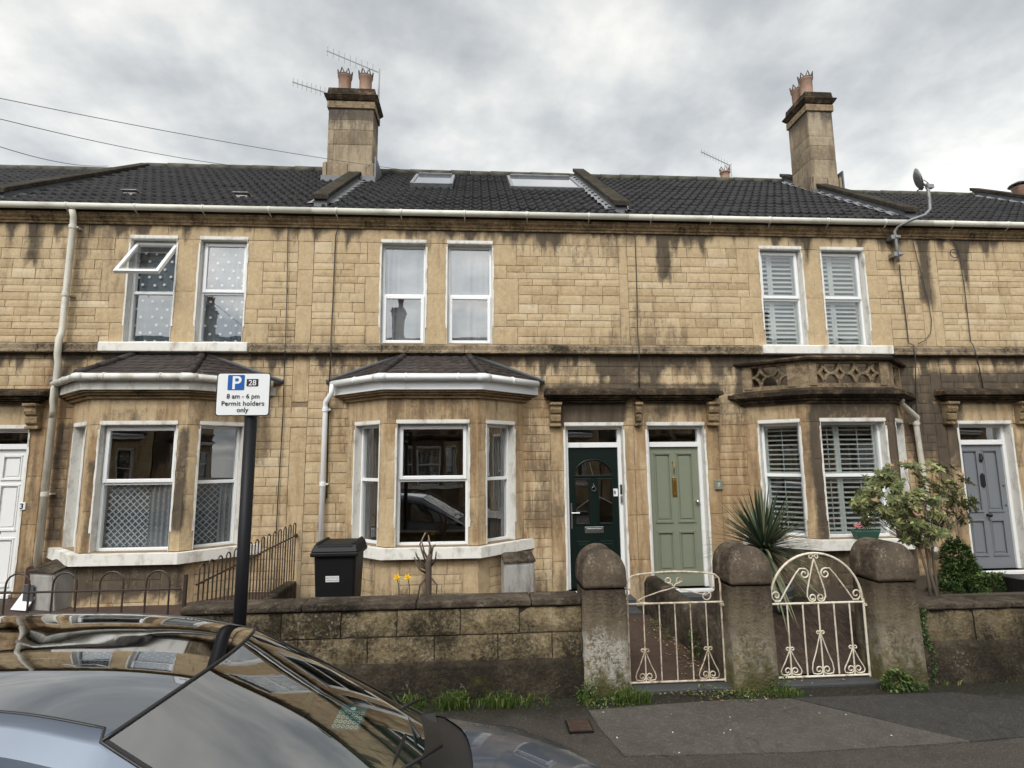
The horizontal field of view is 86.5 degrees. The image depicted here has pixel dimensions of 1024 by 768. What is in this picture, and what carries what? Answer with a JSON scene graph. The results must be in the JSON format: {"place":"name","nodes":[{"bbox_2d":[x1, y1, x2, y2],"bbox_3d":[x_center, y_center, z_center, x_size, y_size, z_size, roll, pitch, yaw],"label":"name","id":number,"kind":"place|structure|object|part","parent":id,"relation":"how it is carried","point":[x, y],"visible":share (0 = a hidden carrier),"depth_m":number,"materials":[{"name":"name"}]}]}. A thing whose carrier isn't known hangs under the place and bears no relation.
{"place":"outdoors","nodes":[
{"label":"outdoors","id":0,"kind":"place"},
{"bbox_2d":[0,570,187,614],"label":"hooped railings","id":1,"kind":"object","parent":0,"point":[146,589],"visible":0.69,"depth_m":4.93,"materials":[{"name":"brown metal"}]},
{"bbox_2d":[0,0,1023,192],"label":"sky","id":2,"kind":"structure","parent":0,"point":[935,88],"materials":[{"name":"grey"}]},
{"bbox_2d":[629,614,718,681],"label":"garden path","id":3,"kind":"structure","parent":0,"point":[669,662],"depth_m":5.71,"materials":[{"name":"grey concrete"}]},
{"bbox_2d":[398,606,1023,767],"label":"pavement","id":4,"kind":"structure","parent":0,"point":[597,746],"depth_m":3.97,"materials":[{"name":"grey asphalt"}]},
{"bbox_2d":[0,592,268,615],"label":"garden terrace","id":5,"kind":"structure","parent":4,"relation":"on","point":[151,609],"depth_m":6.67,"materials":[{"name":"stone"}]},
{"bbox_2d":[215,373,270,625],"bbox_3d":[-1.707,1.273,3.353,0.334,2.702,0.091,0,-8,-4],"label":"parking sign","id":6,"kind":"object","parent":4,"relation":"on","point":[247,395],"visible":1,"depth_m":3.45,"materials":[{"name":"black metal"}]},
{"bbox_2d":[260,581,295,598],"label":"dividing wall","id":7,"kind":"structure","parent":4,"relation":"on","point":[287,591],"depth_m":7.09,"materials":[{"name":"stone"}]},
{"bbox_2d":[196,523,297,600],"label":"raked railings","id":8,"kind":"object","parent":7,"relation":"on","point":[295,535],"visible":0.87,"depth_m":6.43,"materials":[{"name":"brown metal"}]},
{"bbox_2d":[179,591,583,702],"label":"garden wall","id":9,"kind":"structure","parent":4,"relation":"on","point":[432,646],"depth_m":4.80,"materials":[{"name":"stone"}]},
{"bbox_2d":[565,719,593,733],"bbox_3d":[0.526,2.674,4.258,0.195,0.020,0.190,0,-8,-4],"label":"stopcock cover","id":10,"kind":"object","parent":4,"relation":"on","point":[578,726],"visible":1,"depth_m":4.23,"materials":[{"name":"metal"}]},
{"bbox_2d":[575,543,630,697],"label":"gate pier","id":11,"kind":"structure","parent":4,"relation":"on","point":[600,571],"depth_m":4.88,"materials":[{"name":"stone"}]},
{"bbox_2d":[630,681,731,692],"bbox_3d":[1.516,2.775,4.982,0.955,0.044,0.200,0,-8,-4],"label":"threshold","id":12,"kind":"object","parent":4,"relation":"on","point":[669,687],"visible":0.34,"depth_m":4.94,"materials":[{"name":"stone"}]},
{"bbox_2d":[574,673,792,708],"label":"weeds","id":13,"kind":"object","parent":4,"relation":"on","point":[614,698],"visible":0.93,"depth_m":4.73,"materials":[{"name":"green plant"}]},
{"bbox_2d":[644,576,724,681],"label":"dividing wall","id":14,"kind":"structure","parent":4,"relation":"on","point":[653,584],"depth_m":5.98,"materials":[{"name":"stone"}]},
{"bbox_2d":[396,679,1019,711],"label":"grass","id":15,"kind":"structure","parent":4,"relation":"on","point":[457,700],"depth_m":4.66,"materials":[{"name":"green plant"}]},
{"bbox_2d":[649,592,823,657],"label":"path weeds","id":16,"kind":"object","parent":4,"relation":"on","point":[693,631],"visible":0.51,"depth_m":6.15,"materials":[{"name":"green plant"}]},
{"bbox_2d":[712,540,779,692],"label":"gate pier","id":17,"kind":"structure","parent":4,"relation":"on","point":[742,572],"depth_m":4.97,"materials":[{"name":"stone"}]},
{"bbox_2d":[626,571,725,684],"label":"iron gate","id":18,"kind":"structure","parent":17,"relation":"attached to","point":[721,603],"depth_m":5.06,"materials":[{"name":"metal"}]},
{"bbox_2d":[588,699,970,757],"bbox_3d":[1.999,2.680,4.288,2.690,0.020,0.860,0,-8,-4],"label":"pavement patch","id":19,"kind":"object","parent":4,"relation":"on","point":[764,726],"visible":0.96,"depth_m":4.17,"materials":[{"name":"grey asphalt"}]},
{"bbox_2d":[779,671,860,675],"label":"garden paving","id":20,"kind":"structure","parent":4,"relation":"on","point":[825,674],"depth_m":5.21,"materials":[{"name":"grey stone"}]},
{"bbox_2d":[700,578,867,675],"bbox_3d":[3.011,2.719,6.362,1.400,0.458,2.400,0,-8,-4],"label":"sloping bed","id":21,"kind":"object","parent":20,"relation":"on","point":[797,642],"visible":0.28,"depth_m":5.62,"materials":[{"name":"brown soil"}]},
{"bbox_2d":[696,481,840,631],"bbox_3d":[2.822,1.837,6.103,1.545,1.545,1.580,0,-8,-4],"label":"cordyline","id":22,"kind":"object","parent":21,"relation":"on","point":[763,533],"visible":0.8,"depth_m":6.01,"materials":[{"name":"green plant"}]},
{"bbox_2d":[634,618,1021,739],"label":"leaf litter","id":23,"kind":"object","parent":4,"relation":"on","point":[708,670],"visible":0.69,"depth_m":5.21,"materials":[{"name":"brown plant"}]},
{"bbox_2d":[779,675,880,687],"bbox_3d":[2.898,2.775,5.072,1.005,0.044,0.200,0,-8,-4],"label":"threshold","id":24,"kind":"object","parent":4,"relation":"on","point":[835,681],"visible":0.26,"depth_m":5.02,"materials":[{"name":"stone"}]},
{"bbox_2d":[849,537,928,686],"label":"gate pier","id":25,"kind":"structure","parent":4,"relation":"on","point":[885,572],"depth_m":5.08,"materials":[{"name":"stone"}]},
{"bbox_2d":[771,552,870,678],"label":"iron gate","id":26,"kind":"structure","parent":25,"relation":"attached to","point":[821,600],"depth_m":5.16,"materials":[{"name":"white metal"}]},
{"bbox_2d":[880,668,929,692],"bbox_3d":[3.520,2.684,4.900,0.428,0.227,0.206,0,-8,-4],"label":"round weed","id":27,"kind":"object","parent":4,"relation":"on","point":[908,686],"visible":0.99,"depth_m":4.86,"materials":[{"name":"green plant"}]},
{"bbox_2d":[793,692,1023,742],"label":"pavement patch","id":28,"kind":"object","parent":4,"relation":"on","point":[972,718],"visible":1,"depth_m":4.46,"materials":[{"name":"grey asphalt"}]},
{"bbox_2d":[798,574,1023,612],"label":"raised garden bed","id":29,"kind":"object","parent":4,"relation":"on","point":[840,594],"visible":0.14,"depth_m":7.11,"materials":[{"name":"soil"}]},
{"bbox_2d":[846,459,979,595],"bbox_3d":[4.462,1.573,6.050,1.927,1.478,0.949,0,-8,-4],"label":"rhododendron","id":30,"kind":"object","parent":29,"relation":"on","point":[913,528],"visible":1,"depth_m":5.84,"materials":[{"name":"green plant"}]},
{"bbox_2d":[924,535,991,593],"bbox_3d":[5.915,2.503,7.219,1.034,0.921,0.637,6,-10,-38],"label":"evergreen bush","id":31,"kind":"object","parent":29,"relation":"on","point":[957,571],"visible":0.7,"depth_m":7.31,"materials":[{"name":"green plant"}]},
{"bbox_2d":[964,571,1007,592],"bbox_3d":[6.264,2.623,6.986,0.845,0.464,0.573,0,-8,-4],"label":"box bush","id":32,"kind":"object","parent":29,"relation":"on","point":[996,581],"visible":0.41,"depth_m":6.94,"materials":[{"name":"green plant"}]},
{"bbox_2d":[1001,574,1023,591],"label":"plant pot","id":33,"kind":"object","parent":29,"relation":"on","point":[1014,582],"visible":0.85,"depth_m":6.50,"materials":[{"name":"black plastic"}]},
{"bbox_2d":[918,594,1023,683],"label":"garden wall","id":34,"kind":"structure","parent":4,"relation":"on","point":[977,638],"depth_m":5.12,"materials":[{"name":"stone"}]},
{"bbox_2d":[919,607,938,684],"bbox_3d":[3.849,2.427,5.041,0.191,0.704,0.057,0,-8,-4],"label":"ivy","id":35,"kind":"object","parent":34,"relation":"attached to","point":[925,631],"visible":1,"depth_m":5.05,"materials":[{"name":"green plant"}]},
{"bbox_2d":[719,165,729,176],"bbox_3d":[7.101,-3.939,17.682,0.600,6.606,0.600,0,-8,-4],"label":"chimney","id":36,"kind":"object","parent":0,"point":[724,173],"visible":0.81,"depth_m":17.97,"materials":[{"name":"ceramic"}]},
{"bbox_2d":[701,149,731,177],"bbox_3d":[6.817,-5.939,17.934,1.022,3.843,0.043,0,-8,-4],"label":"tv aerial","id":37,"kind":"object","parent":36,"relation":"attached to","point":[718,160],"visible":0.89,"depth_m":18.13,"materials":[{"name":"metal"}]},
{"bbox_2d":[1007,181,1023,193],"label":"chimney","id":38,"kind":"object","parent":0,"point":[1017,187],"visible":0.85,"depth_m":12.98,"materials":[{"name":"ceramic"}]},
{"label":"garden bed","id":39,"kind":"structure","parent":0,"visible":0},
{"bbox_2d":[310,536,366,596],"bbox_3d":[-1.828,2.177,5.770,0.485,1.038,0.570,0,-8,-4],"label":"wheelie bin","id":40,"kind":"object","parent":39,"relation":"on","point":[338,563],"visible":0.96,"depth_m":5.57,"materials":[{"name":"black plastic"}]},
{"bbox_2d":[393,574,400,594],"bbox_3d":[-1.170,2.314,5.581,0.107,0.725,0.057,0,-8,-4],"label":"daffodil","id":41,"kind":"object","parent":39,"relation":"on","point":[397,577],"visible":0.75,"depth_m":5.61,"materials":[{"name":"yellow plant"}]},
{"bbox_2d":[404,573,410,594],"bbox_3d":[-1.062,2.316,5.594,0.103,0.723,0.057,6,-10,-40],"label":"daffodil","id":42,"kind":"object","parent":39,"relation":"on","point":[407,577],"visible":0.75,"depth_m":5.62,"materials":[{"name":"yellow plant"}]},
{"bbox_2d":[391,532,444,594],"bbox_3d":[-0.897,2.138,5.759,0.815,1.119,0.182,0,-8,-4],"label":"pollarded shrub","id":43,"kind":"object","parent":39,"relation":"on","point":[427,572],"visible":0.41,"depth_m":5.77,"materials":[{"name":"brown plant"}]},
{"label":"road","id":44,"kind":"structure","parent":0,"visible":0},
{"bbox_2d":[0,163,148,197],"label":"terraced house","id":45,"kind":"structure","parent":44,"relation":"on","point":[15,180],"depth_m":10.32,"materials":[{"name":"tile"}]},
{"bbox_2d":[0,146,87,165],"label":"telephone wire","id":46,"kind":"object","parent":45,"relation":"attached to","point":[42,158],"visible":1,"depth_m":8.32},
{"bbox_2d":[0,67,383,607],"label":"terraced house","id":47,"kind":"structure","parent":44,"relation":"on","point":[178,287],"depth_m":7.82,"materials":[{"name":"stone"}]},
{"bbox_2d":[0,450,25,590],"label":"door","id":48,"kind":"structure","parent":47,"relation":"in","point":[12,462],"depth_m":7.56,"materials":[{"name":"white paint"}]},
{"bbox_2d":[18,502,25,509],"bbox_3d":[-6.675,1.664,7.418,0.090,0.100,0.018,0,-8,-4],"label":"number plate","id":49,"kind":"object","parent":47,"relation":"attached to","point":[21,505],"visible":1,"depth_m":7.41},
{"bbox_2d":[24,564,42,583],"bbox_3d":[-6.346,2.641,7.242,0.180,0.472,0.130,0,-8,-4],"label":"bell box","id":50,"kind":"object","parent":47,"relation":"attached to","point":[28,574],"visible":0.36,"depth_m":7.19,"materials":[{"name":"plastic"}]},
{"bbox_2d":[10,559,74,610],"bbox_3d":[-5.799,2.524,6.776,0.540,0.587,0.385,-2,-8,14],"label":"meter box","id":51,"kind":"object","parent":47,"relation":"attached to","point":[43,576],"visible":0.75,"depth_m":6.68,"materials":[{"name":"grey stone"}]},
{"bbox_2d":[22,585,34,601],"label":"window","id":52,"kind":"structure","parent":51,"relation":"in","point":[24,598],"depth_m":6.66,"materials":[{"name":"grey glass"}]},
{"bbox_2d":[30,575,52,610],"bbox_3d":[-5.760,2.564,6.664,0.350,0.418,0.048,-2,-8,14],"label":"box door","id":53,"kind":"structure","parent":51,"relation":"in","point":[41,601],"depth_m":6.66,"materials":[{"name":"grey plastic"}]},
{"bbox_2d":[49,385,58,417],"bbox_3d":[-6.312,0.223,7.505,0.113,0.488,0.112,0,-8,-4],"label":"downpipe","id":54,"kind":"object","parent":47,"relation":"attached to","point":[52,401],"visible":0.88,"depth_m":7.47,"materials":[{"name":"white plastic"}]},
{"bbox_2d":[34,209,82,567],"bbox_3d":[-6.326,0.182,7.551,0.121,5.466,0.199,0,-8,-4],"label":"downpipe","id":55,"kind":"object","parent":47,"relation":"attached to","point":[66,294],"visible":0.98,"depth_m":7.55,"materials":[{"name":"white plastic"}]},
{"bbox_2d":[62,421,86,551],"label":"window","id":56,"kind":"structure","parent":47,"relation":"in","point":[79,433],"depth_m":7.40,"materials":[{"name":"white plastic"}]},
{"bbox_2d":[1,119,260,168],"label":"telephone wire","id":57,"kind":"object","parent":47,"relation":"attached to","point":[121,146],"visible":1,"depth_m":8.66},
{"bbox_2d":[88,421,178,552],"bbox_3d":[-4.858,1.316,7.092,1.011,1.660,0.227,0,-8,-4],"label":"window","id":58,"kind":"structure","parent":47,"relation":"in","point":[140,510],"depth_m":7.11,"materials":[{"name":"white plastic"}]},
{"bbox_2d":[113,235,178,341],"bbox_3d":[-5.266,-1.408,7.859,0.709,1.610,0.594,0,-8,-4],"label":"window","id":59,"kind":"structure","parent":47,"relation":"in","point":[151,260],"depth_m":8.06,"materials":[{"name":"glass"}]},
{"bbox_2d":[0,98,426,172],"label":"telephone wire","id":60,"kind":"object","parent":47,"relation":"attached to","point":[194,136],"visible":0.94,"depth_m":8.66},
{"bbox_2d":[191,421,243,549],"bbox_3d":[-4.020,1.351,7.406,0.227,1.660,0.600,-8,-11,43],"label":"window","id":61,"kind":"structure","parent":47,"relation":"in","point":[216,503],"depth_m":7.46,"materials":[{"name":"white plastic"}]},
{"bbox_2d":[193,236,248,341],"bbox_3d":[-4.280,-1.383,8.106,0.730,1.610,0.235,0,-8,-4],"label":"window","id":62,"kind":"structure","parent":47,"relation":"in","point":[222,263],"depth_m":8.14,"materials":[{"name":"glass"}]},
{"bbox_2d":[276,228,287,532],"bbox_3d":[-3.284,-0.236,7.845,0.064,4.706,0.136,7,-11,-43],"label":"wall cable","id":63,"kind":"object","parent":47,"relation":"attached to","point":[283,384],"depth_m":7.82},
{"bbox_2d":[292,78,326,96],"bbox_3d":[-4.160,-6.196,11.593,1.029,0.648,0.073,0,-8,-7],"label":"tv aerial","id":64,"kind":"object","parent":47,"relation":"attached to","point":[293,82],"visible":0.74,"depth_m":11.59,"materials":[{"name":"metal"}]},
{"bbox_2d":[326,48,379,97],"bbox_3d":[-3.419,-6.506,11.679,1.153,1.573,0.036,0,-8,-4],"label":"tv aerial","id":65,"kind":"object","parent":47,"relation":"attached to","point":[350,60],"visible":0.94,"depth_m":11.73,"materials":[{"name":"metal"}]},
{"bbox_2d":[0,612,602,767],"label":"parked car","id":66,"kind":"object","parent":44,"relation":"on","point":[107,690],"visible":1,"depth_m":2.52,"materials":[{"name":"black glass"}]},
{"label":"side window","id":67,"kind":"part","parent":66,"relation":"part of","materials":[{"name":"glass"}]},
{"bbox_2d":[331,704,368,731],"bbox_3d":[-0.830,1.710,2.790,0.150,0.072,0.125,-2,-8,10],"label":"patterned pouch","id":68,"kind":"object","parent":66,"relation":"on","point":[349,718],"visible":1,"depth_m":2.78,"materials":[{"name":"multicoloured fabric"}]},
{"bbox_2d":[300,168,641,614],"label":"terraced house","id":69,"kind":"structure","parent":44,"relation":"on","point":[480,413],"depth_m":8.12,"materials":[{"name":"stone"}]},
{"bbox_2d":[318,384,334,541],"bbox_3d":[-2.621,1.477,7.620,0.145,2.953,0.221,4,-9,-29],"label":"downpipe","id":70,"kind":"object","parent":69,"relation":"attached to","point":[325,411],"visible":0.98,"depth_m":7.65,"materials":[{"name":"white plastic"}]},
{"bbox_2d":[326,216,348,497],"bbox_3d":[-2.543,-0.458,7.907,0.228,4.159,0.111,0,-8,-4],"label":"wall cable","id":71,"kind":"object","parent":69,"relation":"attached to","point":[330,359],"depth_m":7.91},
{"bbox_2d":[351,420,380,545],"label":"window","id":72,"kind":"structure","parent":69,"relation":"in","point":[360,457],"depth_m":7.67,"materials":[{"name":"white plastic"}]},
{"bbox_2d":[378,239,427,343],"bbox_3d":[-1.642,-1.381,8.291,0.720,1.610,0.261,0,-8,-4],"label":"window","id":73,"kind":"structure","parent":69,"relation":"in","point":[403,262],"depth_m":8.33,"materials":[{"name":"glass"}]},
{"bbox_2d":[393,419,469,545],"bbox_3d":[-1.064,1.313,7.319,1.011,1.660,0.185,0,-8,-4],"label":"window","id":74,"kind":"structure","parent":69,"relation":"in","point":[402,425],"depth_m":7.33,"materials":[{"name":"white plastic"}]},
{"bbox_2d":[445,240,493,343],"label":"window","id":75,"kind":"structure","parent":69,"relation":"in","point":[469,308],"depth_m":8.40,"materials":[{"name":"glass"}]},
{"bbox_2d":[485,420,516,543],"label":"window","id":76,"kind":"structure","parent":69,"relation":"in","point":[500,440],"depth_m":7.79,"materials":[{"name":"white plastic"}]},
{"bbox_2d":[501,551,535,593],"bbox_3d":[0.081,2.579,7.272,0.444,0.629,0.190,2,-8,-16],"label":"meter box","id":77,"kind":"object","parent":69,"relation":"attached to","point":[517,571],"visible":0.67,"depth_m":7.21,"materials":[{"name":"grey plastic"}]},
{"bbox_2d":[506,564,532,593],"bbox_3d":[0.105,2.629,7.199,0.370,0.450,0.032,2,-8,-16],"label":"box door","id":78,"kind":"structure","parent":77,"relation":"in","point":[519,578],"depth_m":7.20,"materials":[{"name":"grey plastic"}]},
{"bbox_2d":[568,448,622,588],"bbox_3d":[1.243,1.962,8.041,0.796,2.029,0.107,0,-8,-4],"label":"door","id":79,"kind":"structure","parent":69,"relation":"in","point":[582,535],"depth_m":8.06,"materials":[{"name":"green paint"}]},
{"bbox_2d":[592,70,959,605],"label":"terraced house","id":80,"kind":"structure","parent":44,"relation":"on","point":[776,351],"depth_m":8.43,"materials":[{"name":"stone"}]},
{"bbox_2d":[634,231,639,387],"bbox_3d":[1.913,-1.210,8.300,0.051,2.550,0.114,-1,-8,1],"label":"wall cable","id":81,"kind":"object","parent":80,"relation":"attached to","point":[637,320],"depth_m":8.29,"materials":[{"name":"black plastic"}]},
{"bbox_2d":[649,447,703,585],"bbox_3d":[2.451,1.962,8.120,0.746,2.029,0.107,0,-8,-4],"label":"door","id":82,"kind":"structure","parent":80,"relation":"in","point":[675,499],"depth_m":8.13,"materials":[{"name":"green paint"}]},
{"bbox_2d":[714,480,722,489],"bbox_3d":[3.062,1.494,8.070,0.116,0.140,0.032,0,-8,-4],"label":"number plate","id":83,"kind":"object","parent":80,"relation":"attached to","point":[718,484],"visible":1,"depth_m":8.06,"materials":[{"name":"green paint"}]},
{"bbox_2d":[757,418,807,536],"bbox_3d":[3.962,1.352,7.932,0.599,1.660,0.238,-7,-10,38],"label":"window","id":84,"kind":"structure","parent":80,"relation":"in","point":[763,446],"depth_m":8.00,"materials":[{"name":"white plastic"}]},
{"bbox_2d":[758,246,808,344],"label":"window","id":85,"kind":"structure","parent":80,"relation":"in","point":[797,299],"depth_m":8.69,"materials":[{"name":"white plastic"}]},
{"bbox_2d":[819,247,871,344],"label":"window","id":86,"kind":"structure","parent":80,"relation":"in","point":[859,299],"depth_m":8.76,"materials":[{"name":"white plastic"}]},
{"bbox_2d":[819,418,895,538],"bbox_3d":[4.831,1.317,7.731,1.012,1.660,0.238,0,-8,-4],"label":"window","id":87,"kind":"structure","parent":80,"relation":"in","point":[878,429],"depth_m":7.78,"materials":[{"name":"white plastic"}]},
{"bbox_2d":[850,514,879,539],"bbox_3d":[4.848,1.952,7.475,0.375,0.357,0.174,0,-8,-4],"label":"planter","id":88,"kind":"object","parent":80,"relation":"on","point":[861,533],"visible":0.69,"depth_m":7.41,"materials":[{"name":"green plastic"}]},
{"bbox_2d":[894,418,909,521],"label":"window","id":89,"kind":"structure","parent":80,"relation":"in","point":[900,435],"depth_m":8.21,"materials":[{"name":"white plastic"}]},
{"bbox_2d":[899,265,917,413],"bbox_3d":[6.252,-0.150,8.440,0.082,3.566,0.113,0,-8,-4],"label":"wall cable","id":90,"kind":"object","parent":80,"relation":"attached to","point":[908,338],"depth_m":8.56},
{"bbox_2d":[886,168,933,261],"bbox_3d":[6.333,-2.647,8.666,0.456,1.418,0.598,4,-9,-32],"label":"satellite dish","id":91,"kind":"object","parent":80,"relation":"attached to","point":[918,180],"visible":1,"depth_m":8.58,"materials":[{"name":"metal"}]},
{"bbox_2d":[899,398,937,559],"bbox_3d":[5.999,1.407,8.093,0.731,2.371,0.184,5,-9,-33],"label":"downpipe","id":92,"kind":"object","parent":80,"relation":"attached to","point":[915,423],"visible":0.57,"depth_m":8.20,"materials":[{"name":"white plastic"}]},
{"bbox_2d":[912,237,931,343],"bbox_3d":[6.514,-1.520,8.691,0.278,1.802,0.012,0,-8,-4],"label":"wall cable","id":93,"kind":"object","parent":80,"relation":"attached to","point":[925,290],"depth_m":8.69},
{"bbox_2d":[918,236,983,387],"bbox_3d":[6.866,-1.167,8.618,1.042,2.534,0.108,0,-8,-4],"label":"wall cable","id":94,"kind":"object","parent":80,"relation":"attached to","point":[965,301],"depth_m":8.71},
{"bbox_2d":[854,188,1023,573],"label":"terraced house","id":95,"kind":"structure","parent":44,"relation":"on","point":[982,229],"depth_m":8.66,"materials":[{"name":"stone"}]},
{"bbox_2d":[961,445,1015,568],"bbox_3d":[7.362,1.888,8.447,0.741,1.879,0.115,0,-8,-4],"label":"door","id":96,"kind":"structure","parent":95,"relation":"in","point":[992,541],"depth_m":8.46,"materials":[{"name":"grey paint"}]}
]}

